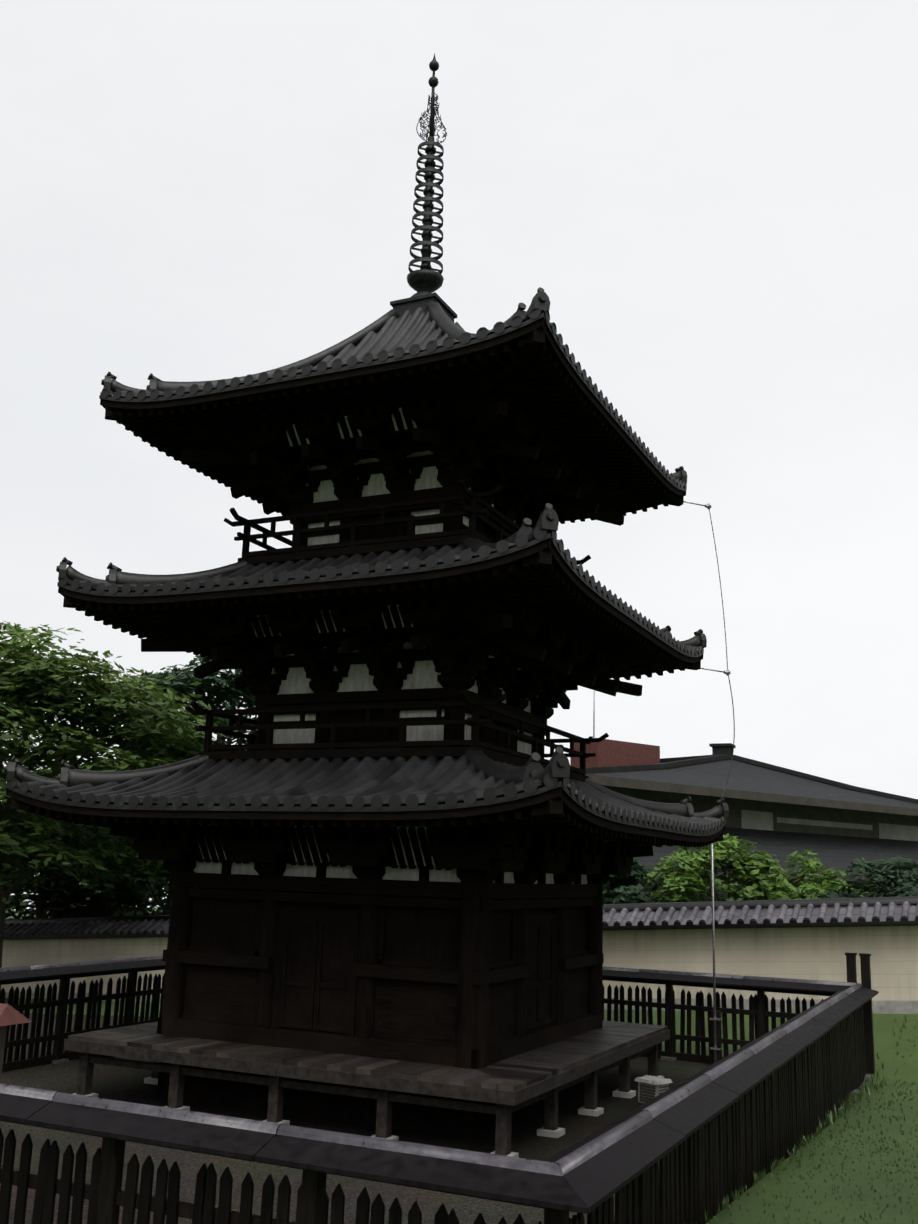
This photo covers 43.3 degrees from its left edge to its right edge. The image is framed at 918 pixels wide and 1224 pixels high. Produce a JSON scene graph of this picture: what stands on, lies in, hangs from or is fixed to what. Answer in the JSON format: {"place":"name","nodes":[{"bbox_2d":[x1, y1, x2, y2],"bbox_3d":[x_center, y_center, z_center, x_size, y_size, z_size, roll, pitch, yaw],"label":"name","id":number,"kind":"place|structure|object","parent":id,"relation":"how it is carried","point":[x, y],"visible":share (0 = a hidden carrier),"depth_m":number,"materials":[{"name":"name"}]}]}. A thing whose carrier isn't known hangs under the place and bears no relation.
{"place":"outdoors","nodes":[
{"label":"outdoors","id":0,"kind":"place"},
{"bbox_2d":[0,907,917,1223],"bbox_3d":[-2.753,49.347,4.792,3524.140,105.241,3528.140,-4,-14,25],"label":"ground","id":1,"kind":"structure","parent":0,"point":[120,1083],"depth_m":13.13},
{"bbox_2d":[0,1003,30,1082],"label":"signboard","id":2,"kind":"object","parent":1,"relation":"on","point":[10,1015],"visible":1,"depth_m":9.81,"materials":[{"name":"red paint"}]},
{"bbox_2d":[5,824,169,918],"bbox_3d":[-13.437,9.257,38.915,7.791,6.819,7.653,-4,-14,25],"label":"tree","id":3,"kind":"object","parent":1,"relation":"on","point":[42,903],"visible":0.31,"depth_m":37.21,"materials":[{"name":"green plant"}]},
{"bbox_2d":[7,825,168,918],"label":"tree","id":4,"kind":"object","parent":1,"relation":"on","point":[147,903],"visible":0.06,"depth_m":48.41,"materials":[{"name":"green plant"}]},
{"bbox_2d":[2,744,174,912],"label":"tree","id":5,"kind":"object","parent":1,"relation":"on","point":[145,898],"depth_m":56.72,"materials":[{"name":"green plant"}]},
{"bbox_2d":[57,827,171,915],"bbox_3d":[-8.396,8.843,35.474,6.556,5.825,6.103,2,-13,-3],"label":"tree","id":6,"kind":"object","parent":1,"relation":"on","point":[124,892],"visible":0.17,"depth_m":33.99,"materials":[{"name":"green plant"}]},
{"bbox_2d":[0,621,237,991],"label":"tree","id":7,"kind":"object","parent":1,"relation":"on","point":[35,686],"visible":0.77,"depth_m":31.24,"materials":[{"name":"green plant"}]},
{"bbox_2d":[126,877,170,915],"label":"bush","id":8,"kind":"object","parent":1,"relation":"on","point":[165,905],"visible":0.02,"depth_m":44.76,"materials":[{"name":"green plant"}]},
{"bbox_2d":[153,860,170,878],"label":"tree","id":9,"kind":"object","parent":1,"relation":"on","point":[163,870],"depth_m":32.87,"materials":[{"name":"green plant"}]},
{"bbox_2d":[110,655,257,769],"bbox_3d":[-8.492,6.403,39.359,7.817,12.490,8.599,-4,-14,25],"label":"tall tree","id":10,"kind":"object","parent":1,"relation":"on","point":[224,690],"visible":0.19,"depth_m":38.87,"materials":[{"name":"green plant"}]},
{"bbox_2d":[4,53,728,1157],"bbox_3d":[-0.733,-1.534,19.428,8.537,17.917,8.537,-4,-14,25],"label":"pagoda","id":11,"kind":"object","parent":1,"relation":"on","point":[392,847],"visible":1,"depth_m":16.42,"materials":[{"name":"black wood"}]},
{"bbox_2d":[0,952,877,1223],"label":"yard fence","id":12,"kind":"object","parent":1,"relation":"on","point":[708,1138],"visible":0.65,"depth_m":8.49,"materials":[{"name":"wood"}]},
{"bbox_2d":[1,896,917,1013],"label":"boundary wall","id":13,"kind":"structure","parent":1,"relation":"on","point":[811,939],"depth_m":26.17,"materials":[{"name":"beige paint"}]},
{"bbox_2d":[603,857,666,902],"bbox_3d":[4.329,8.767,34.225,3.755,4.326,4.443,-4,-14,25],"label":"garden tree","id":14,"kind":"object","parent":1,"relation":"on","point":[647,877],"visible":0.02,"depth_m":34.45,"materials":[{"name":"green plant"}]},
{"bbox_2d":[603,859,681,903],"bbox_3d":[4.344,8.319,31.024,3.110,3.569,3.452,-4,-14,25],"label":"garden tree","id":15,"kind":"object","parent":1,"relation":"on","point":[632,885],"visible":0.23,"depth_m":30.99,"materials":[{"name":"green plant"}]},
{"bbox_2d":[635,1075,671,1102],"bbox_3d":[3.009,6.931,16.661,0.992,0.445,0.474,10,-15,-31],"label":"floodlight box","id":16,"kind":"object","parent":1,"relation":"on","point":[650,1087],"visible":0.65,"depth_m":16.45,"materials":[{"name":"paint"}]},
{"bbox_2d":[684,501,734,1063],"bbox_3d":[4.618,3.136,20.816,0.700,10.350,1.724,-4,-14,25],"label":"lightning conductor","id":17,"kind":"object","parent":1,"relation":"on","point":[716,1036],"visible":0.83,"depth_m":20.80,"materials":[{"name":"metal"}]},
{"bbox_2d":[650,833,800,902],"bbox_3d":[6.942,7.976,30.829,4.024,4.035,4.373,1,-13,4],"label":"garden tree","id":18,"kind":"object","parent":1,"relation":"on","point":[742,866],"visible":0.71,"depth_m":30.04,"materials":[{"name":"green plant"}]},
{"bbox_2d":[570,690,917,900],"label":"building","id":19,"kind":"structure","parent":1,"relation":"on","point":[781,813],"depth_m":48.83,"materials":[{"name":"stone"}]},
{"bbox_2d":[743,878,828,900],"bbox_3d":[8.695,8.160,29.277,4.014,2.815,3.483,2,-13,-2],"label":"garden tree","id":20,"kind":"object","parent":1,"relation":"on","point":[782,895],"visible":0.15,"depth_m":29.69,"materials":[{"name":"green plant"}]},
{"bbox_2d":[780,849,867,897],"bbox_3d":[10.125,8.623,32.897,4.369,3.682,4.890,-4,-14,25],"label":"garden tree","id":21,"kind":"object","parent":1,"relation":"on","point":[819,880],"visible":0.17,"depth_m":32.79,"materials":[{"name":"green plant"}]},
{"bbox_2d":[816,853,917,898],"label":"garden tree","id":22,"kind":"object","parent":1,"relation":"on","point":[892,886],"visible":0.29,"depth_m":28.49,"materials":[{"name":"green plant"}]},
{"bbox_2d":[0,0,917,909],"label":"sky","id":23,"kind":"structure","parent":0,"point":[713,204],"materials":[{"name":"white"}]},
{"bbox_2d":[684,1014,917,1223],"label":"lawn","id":24,"kind":"structure","parent":0,"point":[832,1118],"depth_m":11.65,"materials":[{"name":"green plant"}]}
]}

